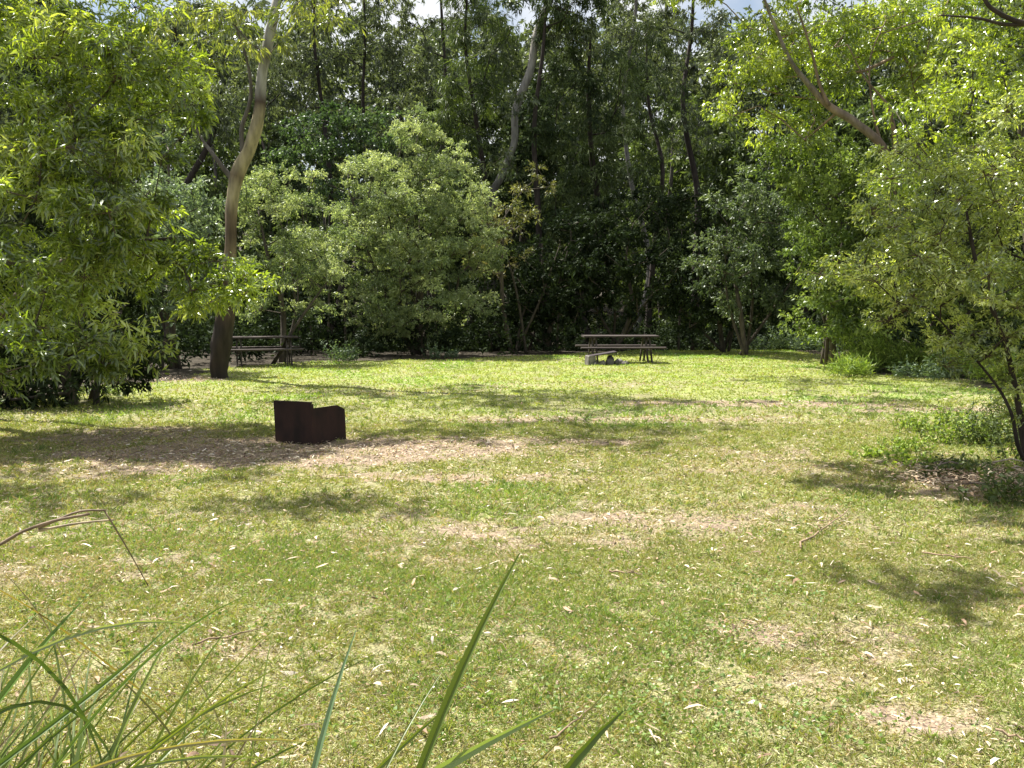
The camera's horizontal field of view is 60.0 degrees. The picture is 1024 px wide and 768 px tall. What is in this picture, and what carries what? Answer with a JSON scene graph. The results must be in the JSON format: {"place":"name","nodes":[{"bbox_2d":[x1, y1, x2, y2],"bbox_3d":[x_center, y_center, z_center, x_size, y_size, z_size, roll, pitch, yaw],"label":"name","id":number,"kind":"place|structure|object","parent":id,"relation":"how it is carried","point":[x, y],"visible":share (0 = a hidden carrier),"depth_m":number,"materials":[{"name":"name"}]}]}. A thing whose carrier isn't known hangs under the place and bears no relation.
{"place":"outdoors","nodes":[
{"label":"outdoors","id":0,"kind":"place"},
{"bbox_2d":[0,229,1023,767],"bbox_3d":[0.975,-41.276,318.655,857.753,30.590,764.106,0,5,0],"label":"ground","id":1,"kind":"structure","parent":0,"point":[198,365],"depth_m":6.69,"materials":[{"name":"green plant"}]},
{"bbox_2d":[0,74,38,289],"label":"forest tree","id":2,"kind":"object","parent":1,"relation":"on","point":[8,117],"visible":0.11,"depth_m":33.72,"materials":[{"name":"green plant"}]},
{"bbox_2d":[1,45,131,312],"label":"forest tree","id":3,"kind":"object","parent":1,"relation":"on","point":[39,223],"visible":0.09,"depth_m":35.10,"materials":[{"name":"green plant"}]},
{"bbox_2d":[0,509,148,585],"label":"dry stem","id":4,"kind":"object","parent":1,"relation":"on","point":[40,526],"visible":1,"depth_m":1.77,"materials":[{"name":"beige plant"}]},
{"bbox_2d":[0,382,151,414],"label":"herb patch","id":5,"kind":"object","parent":1,"relation":"on","point":[109,391],"visible":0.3,"depth_m":15.25,"materials":[{"name":"green plant"}]},
{"bbox_2d":[0,221,184,409],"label":"shrub","id":6,"kind":"object","parent":1,"relation":"on","point":[72,381],"visible":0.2,"depth_m":14.15,"materials":[{"name":"green plant"}]},
{"bbox_2d":[18,94,237,369],"bbox_3d":[-9.540,-3.834,21.978,6.484,7.025,3.830,4,7,39],"label":"tree","id":7,"kind":"object","parent":1,"relation":"on","point":[187,201],"visible":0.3,"depth_m":21.13,"materials":[{"name":"green plant"}]},
{"bbox_2d":[0,0,280,403],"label":"wattle tree","id":8,"kind":"object","parent":1,"relation":"on","point":[91,139],"visible":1,"depth_m":10.65,"materials":[{"name":"green plant"}]},
{"bbox_2d":[116,0,286,326],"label":"gum tree","id":9,"kind":"object","parent":1,"relation":"on","point":[224,124],"visible":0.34,"depth_m":33.03,"materials":[{"name":"green plant"}]},
{"bbox_2d":[136,105,267,327],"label":"forest tree","id":10,"kind":"object","parent":1,"relation":"on","point":[215,177],"visible":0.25,"depth_m":43.76,"materials":[{"name":"green plant"}]},
{"bbox_2d":[192,629,255,645],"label":"twig","id":11,"kind":"object","parent":1,"relation":"on","point":[233,634],"visible":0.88,"depth_m":4.18,"materials":[{"name":"brown wood"}]},
{"bbox_2d":[0,575,451,767],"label":"grass tussock","id":12,"kind":"object","parent":1,"relation":"on","point":[107,760],"depth_m":1.77,"materials":[{"name":"green plant"}]},
{"bbox_2d":[130,0,398,378],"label":"gum tree","id":13,"kind":"object","parent":1,"relation":"on","point":[221,342],"visible":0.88,"depth_m":19.21,"materials":[{"name":"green plant"}]},
{"bbox_2d":[231,335,303,366],"bbox_3d":[-6.607,-0.876,23.615,1.970,0.788,1.701,-2,5,-17],"label":"picnic table","id":14,"kind":"object","parent":1,"relation":"on","point":[286,349],"visible":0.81,"depth_m":23.27,"materials":[{"name":"grey wood"}]},
{"bbox_2d":[231,103,323,328],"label":"forest tree","id":15,"kind":"object","parent":1,"relation":"on","point":[269,228],"visible":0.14,"depth_m":53.24,"materials":[{"name":"green plant"}]},
{"bbox_2d":[209,157,350,363],"bbox_3d":[-6.345,-3.385,25.110,3.884,5.667,3.978,0,5,0],"label":"tree","id":16,"kind":"object","parent":1,"relation":"on","point":[328,269],"visible":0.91,"depth_m":24.39,"materials":[{"name":"green plant"}]},
{"bbox_2d":[216,0,343,350],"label":"gum tree","id":17,"kind":"object","parent":1,"relation":"on","point":[306,58],"visible":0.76,"depth_m":36.75,"materials":[{"name":"green plant"}]},
{"bbox_2d":[277,238,320,353],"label":"sapling","id":18,"kind":"object","parent":1,"relation":"on","point":[295,272],"visible":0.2,"depth_m":28.32,"materials":[{"name":"green plant"}]},
{"bbox_2d":[273,400,345,444],"bbox_3d":[-2.388,0.433,10.641,0.769,0.556,0.847,3,6,30],"label":"fireplace","id":19,"kind":"object","parent":1,"relation":"on","point":[300,422],"visible":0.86,"depth_m":10.29,"materials":[{"name":"metal"}]},
{"bbox_2d":[261,175,359,344],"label":"forest tree","id":20,"kind":"object","parent":1,"relation":"on","point":[296,218],"visible":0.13,"depth_m":49.54,"materials":[{"name":"green plant"}]},
{"bbox_2d":[296,227,325,352],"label":"sapling","id":21,"kind":"object","parent":1,"relation":"on","point":[311,249],"visible":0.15,"depth_m":29.33,"materials":[{"name":"green plant"}]},
{"bbox_2d":[307,216,345,353],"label":"sapling","id":22,"kind":"object","parent":1,"relation":"on","point":[327,230],"visible":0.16,"depth_m":28.82,"materials":[{"name":"green plant"}]},
{"bbox_2d":[260,99,408,349],"bbox_3d":[-6.859,-6.016,34.651,5.801,9.783,4.150,0,5,0],"label":"tree","id":23,"kind":"object","parent":1,"relation":"on","point":[337,124],"visible":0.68,"depth_m":34.12,"materials":[{"name":"green plant"}]},
{"bbox_2d":[318,338,361,361],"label":"weed clump","id":24,"kind":"object","parent":1,"relation":"on","point":[344,355],"visible":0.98,"depth_m":25.01,"materials":[{"name":"green plant"}]},
{"bbox_2d":[330,220,359,351],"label":"sapling","id":25,"kind":"object","parent":1,"relation":"on","point":[345,338],"visible":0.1,"depth_m":29.83,"materials":[{"name":"green plant"}]},
{"bbox_2d":[259,0,437,349],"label":"gum tree","id":26,"kind":"object","parent":1,"relation":"on","point":[393,53],"visible":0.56,"depth_m":38.90,"materials":[{"name":"green plant"}]},
{"bbox_2d":[358,239,390,349],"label":"sapling","id":27,"kind":"object","parent":1,"relation":"on","point":[377,272],"visible":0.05,"depth_m":30.82,"materials":[{"name":"green plant"}]},
{"bbox_2d":[239,241,514,350],"bbox_3d":[-4.607,-3.259,32.610,10.575,4.291,4.321,-1,5,-15],"label":"shrub","id":28,"kind":"object","parent":1,"relation":"on","point":[435,306],"visible":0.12,"depth_m":32.33,"materials":[{"name":"green plant"}]},
{"bbox_2d":[355,133,421,293],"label":"forest tree","id":29,"kind":"object","parent":1,"relation":"on","point":[363,181],"visible":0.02,"depth_m":58.25,"materials":[{"name":"green plant"}]},
{"bbox_2d":[337,68,444,324],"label":"forest tree","id":30,"kind":"object","parent":1,"relation":"on","point":[389,102],"visible":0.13,"depth_m":50.24,"materials":[{"name":"green plant"}]},
{"bbox_2d":[327,101,510,354],"bbox_3d":[-2.946,-4.871,28.137,5.875,8.085,4.150,0,5,0],"label":"shrub","id":31,"kind":"object","parent":1,"relation":"on","point":[415,248],"visible":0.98,"depth_m":27.89,"materials":[{"name":"green plant"}]},
{"bbox_2d":[360,0,501,332],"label":"gum tree","id":32,"kind":"object","parent":1,"relation":"on","point":[403,13],"visible":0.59,"depth_m":40.72,"materials":[{"name":"green plant"}]},
{"bbox_2d":[420,342,459,358],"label":"weed clump","id":33,"kind":"object","parent":1,"relation":"on","point":[453,353],"visible":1,"depth_m":26.77,"materials":[{"name":"green plant"}]},
{"bbox_2d":[406,65,517,345],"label":"forest tree","id":34,"kind":"object","parent":1,"relation":"on","point":[484,124],"visible":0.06,"depth_m":45.08,"materials":[{"name":"green plant"}]},
{"bbox_2d":[406,0,532,350],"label":"she oak","id":35,"kind":"object","parent":1,"relation":"on","point":[482,87],"visible":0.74,"depth_m":35.80,"materials":[{"name":"green plant"}]},
{"bbox_2d":[311,553,667,767],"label":"grass tussock","id":36,"kind":"object","parent":1,"relation":"on","point":[578,757],"depth_m":1.24,"materials":[{"name":"green plant"}]},
{"bbox_2d":[471,229,515,351],"bbox_3d":[-0.732,-3.364,30.922,1.727,4.580,1.344,0,5,0],"label":"sapling","id":37,"kind":"object","parent":1,"relation":"on","point":[491,344],"visible":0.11,"depth_m":30.88,"materials":[{"name":"green plant"}]},
{"bbox_2d":[458,116,559,311],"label":"forest tree","id":38,"kind":"object","parent":1,"relation":"on","point":[516,237],"visible":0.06,"depth_m":56.73,"materials":[{"name":"green plant"}]},
{"bbox_2d":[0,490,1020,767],"bbox_3d":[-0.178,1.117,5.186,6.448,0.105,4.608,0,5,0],"label":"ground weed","id":39,"kind":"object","parent":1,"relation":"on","point":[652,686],"visible":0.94,"depth_m":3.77,"materials":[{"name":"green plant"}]},
{"bbox_2d":[462,159,559,353],"bbox_3d":[-0.136,-4.336,30.015,3.531,6.725,3.263,0,5,0],"label":"shrub","id":40,"kind":"object","parent":1,"relation":"on","point":[505,222],"visible":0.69,"depth_m":29.87,"materials":[{"name":"green plant"}]},
{"bbox_2d":[0,352,1023,767],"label":"leaf litter","id":41,"kind":"object","parent":1,"relation":"on","point":[432,638],"visible":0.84,"depth_m":5.41,"materials":[{"name":"beige plant"}]},
{"bbox_2d":[995,728,1023,739],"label":"twig","id":42,"kind":"object","parent":41,"relation":"on","point":[1005,733],"visible":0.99,"depth_m":3.25,"materials":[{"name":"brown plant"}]},
{"bbox_2d":[0,0,1023,329],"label":"distant wood","id":43,"kind":"object","parent":1,"relation":"on","point":[334,86],"visible":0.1,"depth_m":60.64,"materials":[{"name":"green plant"}]},
{"bbox_2d":[0,301,1023,386],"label":"undergrowth","id":44,"kind":"object","parent":1,"relation":"on","point":[194,337],"visible":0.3,"depth_m":29.01,"materials":[{"name":"green plant"}]},
{"bbox_2d":[463,71,574,325],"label":"forest tree","id":45,"kind":"object","parent":1,"relation":"on","point":[525,144],"visible":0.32,"depth_m":47.67,"materials":[{"name":"green plant"}]},
{"bbox_2d":[458,206,606,351],"bbox_3d":[0.721,-3.667,31.041,5.308,5.225,4.104,0,5,0],"label":"shrub","id":46,"kind":"object","parent":1,"relation":"on","point":[512,309],"visible":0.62,"depth_m":30.60,"materials":[{"name":"green plant"}]},
{"bbox_2d":[480,0,601,351],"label":"gum tree","id":47,"kind":"object","parent":1,"relation":"on","point":[517,103],"visible":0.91,"depth_m":34.76,"materials":[{"name":"grey plant"}]},
{"bbox_2d":[535,243,570,347],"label":"sapling","id":48,"kind":"object","parent":1,"relation":"on","point":[558,301],"visible":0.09,"depth_m":32.91,"materials":[{"name":"green plant"}]},
{"bbox_2d":[492,0,618,350],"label":"gum tree","id":49,"kind":"object","parent":1,"relation":"on","point":[550,133],"visible":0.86,"depth_m":34.03,"materials":[{"name":"green plant"}]},
{"bbox_2d":[549,706,591,738],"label":"twig","id":50,"kind":"object","parent":1,"relation":"on","point":[563,729],"visible":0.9,"depth_m":3.35,"materials":[{"name":"beige wood"}]},
{"bbox_2d":[547,128,623,327],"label":"forest tree","id":51,"kind":"object","parent":1,"relation":"on","point":[607,263],"visible":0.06,"depth_m":61.17,"materials":[{"name":"green plant"}]},
{"bbox_2d":[525,0,659,350],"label":"she oak","id":52,"kind":"object","parent":1,"relation":"on","point":[587,125],"visible":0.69,"depth_m":34.96,"materials":[{"name":"green plant"}]},
{"bbox_2d":[585,351,628,365],"bbox_3d":[2.582,-0.656,23.932,1.141,0.466,0.668,-1,5,-7],"label":"stone hearth","id":53,"kind":"object","parent":1,"relation":"on","point":[590,359],"visible":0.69,"depth_m":23.81,"materials":[{"name":"stone"}]},
{"bbox_2d":[523,184,713,351],"bbox_3d":[3.663,-4.134,31.252,6.704,6.104,5.320,0,5,0],"label":"shrub","id":54,"kind":"object","parent":1,"relation":"on","point":[618,238],"visible":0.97,"depth_m":30.12,"materials":[{"name":"green plant"}]},
{"bbox_2d":[575,335,666,363],"bbox_3d":[3.043,-0.986,25.113,2.370,0.788,1.701,0,5,-2],"label":"picnic table","id":55,"kind":"object","parent":1,"relation":"on","point":[592,340],"visible":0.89,"depth_m":24.74,"materials":[{"name":"grey wood"}]},
{"bbox_2d":[609,568,642,574],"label":"twig","id":56,"kind":"object","parent":1,"relation":"on","point":[631,571],"visible":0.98,"depth_m":5.24,"materials":[{"name":"beige wood"}]},
{"bbox_2d":[578,0,689,344],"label":"gum tree","id":57,"kind":"object","parent":1,"relation":"on","point":[623,32],"visible":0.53,"depth_m":44.63,"materials":[{"name":"green plant"}]},
{"bbox_2d":[606,13,694,346],"bbox_3d":[5.746,-8.075,37.227,4.303,14.047,3.236,0,5,0],"label":"she oak","id":58,"kind":"object","parent":1,"relation":"on","point":[637,130],"visible":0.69,"depth_m":37.01,"materials":[{"name":"green plant"}]},
{"bbox_2d":[597,131,711,338],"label":"forest tree","id":59,"kind":"object","parent":1,"relation":"on","point":[631,150],"visible":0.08,"depth_m":52.04,"materials":[{"name":"green plant"}]},
{"bbox_2d":[602,91,732,349],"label":"forest tree","id":60,"kind":"object","parent":1,"relation":"on","point":[682,173],"visible":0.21,"depth_m":47.69,"materials":[{"name":"green plant"}]},
{"bbox_2d":[667,230,696,350],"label":"sapling","id":61,"kind":"object","parent":1,"relation":"on","point":[678,346],"visible":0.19,"depth_m":32.86,"materials":[{"name":"green plant"}]},
{"bbox_2d":[625,0,748,350],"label":"gum tree","id":62,"kind":"object","parent":1,"relation":"on","point":[683,122],"visible":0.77,"depth_m":39.92,"materials":[{"name":"green plant"}]},
{"bbox_2d":[643,186,811,351],"bbox_3d":[6.938,-3.857,29.851,3.575,5.784,6.500,-4,6,-35],"label":"shrub","id":63,"kind":"object","parent":1,"relation":"on","point":[699,316],"visible":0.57,"depth_m":30.03,"materials":[{"name":"green plant"}]},
{"bbox_2d":[680,116,819,349],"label":"forest tree","id":64,"kind":"object","parent":1,"relation":"on","point":[733,154],"visible":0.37,"depth_m":41.84,"materials":[{"name":"green plant"}]},
{"bbox_2d":[680,164,822,355],"bbox_3d":[7.718,-3.776,27.846,4.362,5.958,3.596,-3,6,-28],"label":"shrub","id":65,"kind":"object","parent":1,"relation":"on","point":[765,233],"visible":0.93,"depth_m":27.65,"materials":[{"name":"green plant"}]},
{"bbox_2d":[749,333,769,349],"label":"weed clump","id":66,"kind":"object","parent":1,"relation":"on","point":[760,344],"visible":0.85,"depth_m":33.71,"materials":[{"name":"green plant"}]},
{"bbox_2d":[766,158,796,300],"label":"forest tree","id":67,"kind":"object","parent":1,"relation":"on","point":[780,182],"visible":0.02,"depth_m":75.05,"materials":[{"name":"green plant"}]},
{"bbox_2d":[759,321,840,352],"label":"weed clump","id":68,"kind":"object","parent":1,"relation":"on","point":[780,340],"visible":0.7,"depth_m":31.43,"materials":[{"name":"green plant"}]},
{"bbox_2d":[756,55,879,347],"bbox_3d":[13.487,-7.413,39.299,5.625,14.645,6.088,1,5,8],"label":"forest tree","id":69,"kind":"object","parent":1,"relation":"on","point":[858,101],"visible":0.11,"depth_m":38.45,"materials":[{"name":"green plant"}]},
{"bbox_2d":[799,506,848,548],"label":"twig","id":70,"kind":"object","parent":1,"relation":"on","point":[813,536],"visible":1,"depth_m":6.28,"materials":[{"name":"beige wood"}]},
{"bbox_2d":[648,0,1004,366],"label":"gum tree","id":71,"kind":"object","parent":1,"relation":"on","point":[835,29],"visible":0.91,"depth_m":22.02,"materials":[{"name":"green plant"}]},
{"bbox_2d":[737,110,954,365],"bbox_3d":[8.701,-3.733,22.701,3.857,6.836,5.537,-2,5,-18],"label":"tree","id":72,"kind":"object","parent":1,"relation":"on","point":[831,303],"visible":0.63,"depth_m":22.69,"materials":[{"name":"green plant"}]},
{"bbox_2d":[800,66,950,337],"bbox_3d":[14.607,-6.656,35.290,6.410,12.083,6.994,2,5,23],"label":"forest tree","id":73,"kind":"object","parent":1,"relation":"on","point":[863,113],"visible":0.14,"depth_m":35.27,"materials":[{"name":"green plant"}]},
{"bbox_2d":[794,72,1023,460],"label":"shrub","id":74,"kind":"object","parent":1,"relation":"on","point":[930,268],"visible":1,"depth_m":8.55,"materials":[{"name":"green plant"}]},
{"bbox_2d":[844,401,991,466],"bbox_3d":[4.960,0.528,10.525,1.263,0.377,4.084,3,6,33],"label":"herb patch","id":75,"kind":"object","parent":1,"relation":"on","point":[903,444],"visible":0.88,"depth_m":10.31,"materials":[{"name":"soft leaf"},{"name":"green plant"}]},
{"bbox_2d":[813,453,1023,497],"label":"litter heap","id":76,"kind":"object","parent":1,"relation":"on","point":[962,476],"visible":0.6,"depth_m":8.01,"materials":[{"name":"brown plant"}]},
{"bbox_2d":[957,482,1000,490],"bbox_3d":[3.961,0.862,7.516,0.016,0.067,0.442,-2,5,-20],"label":"dead stick","id":77,"kind":"object","parent":76,"relation":"on","point":[972,483],"visible":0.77,"depth_m":7.57,"materials":[{"name":"wood"}]},
{"bbox_2d":[992,458,1023,462],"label":"dead stick","id":78,"kind":"object","parent":76,"relation":"on","point":[1006,459],"visible":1,"depth_m":8.28,"materials":[{"name":"wood"}]},
{"bbox_2d":[817,321,1023,384],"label":"grass clump","id":79,"kind":"object","parent":1,"relation":"on","point":[861,361],"visible":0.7,"depth_m":21.22,"materials":[{"name":"green plant"}]},
{"bbox_2d":[886,349,973,380],"bbox_3d":[8.820,-0.458,18.995,1.362,0.763,1.584,-1,5,-16],"label":"weed clump","id":80,"kind":"object","parent":1,"relation":"on","point":[926,372],"visible":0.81,"depth_m":18.93,"materials":[{"name":"green plant"}]},
{"bbox_2d":[846,221,1023,362],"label":"shrub","id":81,"kind":"object","parent":1,"relation":"on","point":[961,303],"visible":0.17,"depth_m":22.55,"materials":[{"name":"green plant"}]},
{"bbox_2d":[851,0,1023,241],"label":"tree","id":82,"kind":"object","parent":1,"relation":"on","point":[1001,84],"visible":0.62,"depth_m":16.34,"materials":[{"name":"green plant"}]},
{"bbox_2d":[922,551,972,559],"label":"twig","id":83,"kind":"object","parent":1,"relation":"on","point":[941,554],"visible":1,"depth_m":5.60,"materials":[{"name":"beige wood"}]},
{"bbox_2d":[900,0,1023,339],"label":"forest tree","id":84,"kind":"object","parent":1,"relation":"on","point":[1008,72],"visible":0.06,"depth_m":29.21,"materials":[{"name":"green plant"}]},
{"bbox_2d":[918,391,1023,507],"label":"herb patch","id":85,"kind":"object","parent":1,"relation":"on","point":[996,427],"visible":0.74,"depth_m":8.45,"materials":[{"name":"soft leaf"},{"name":"green plant"}]},
{"bbox_2d":[940,0,1023,26],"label":"overhanging tree","id":86,"kind":"object","parent":1,"relation":"on","point":[1016,22],"visible":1,"depth_m":6.38,"materials":[{"name":"brown plant"}]},
{"bbox_2d":[1001,191,1022,242],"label":"forest tree","id":87,"kind":"object","parent":1,"relation":"on","point":[1020,237],"visible":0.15,"depth_m":25.98,"materials":[{"name":"green plant"}]},
{"bbox_2d":[4,0,1019,208],"label":"sky","id":88,"kind":"structure","parent":0,"point":[431,7],"materials":[{"name":"white"}]}
]}

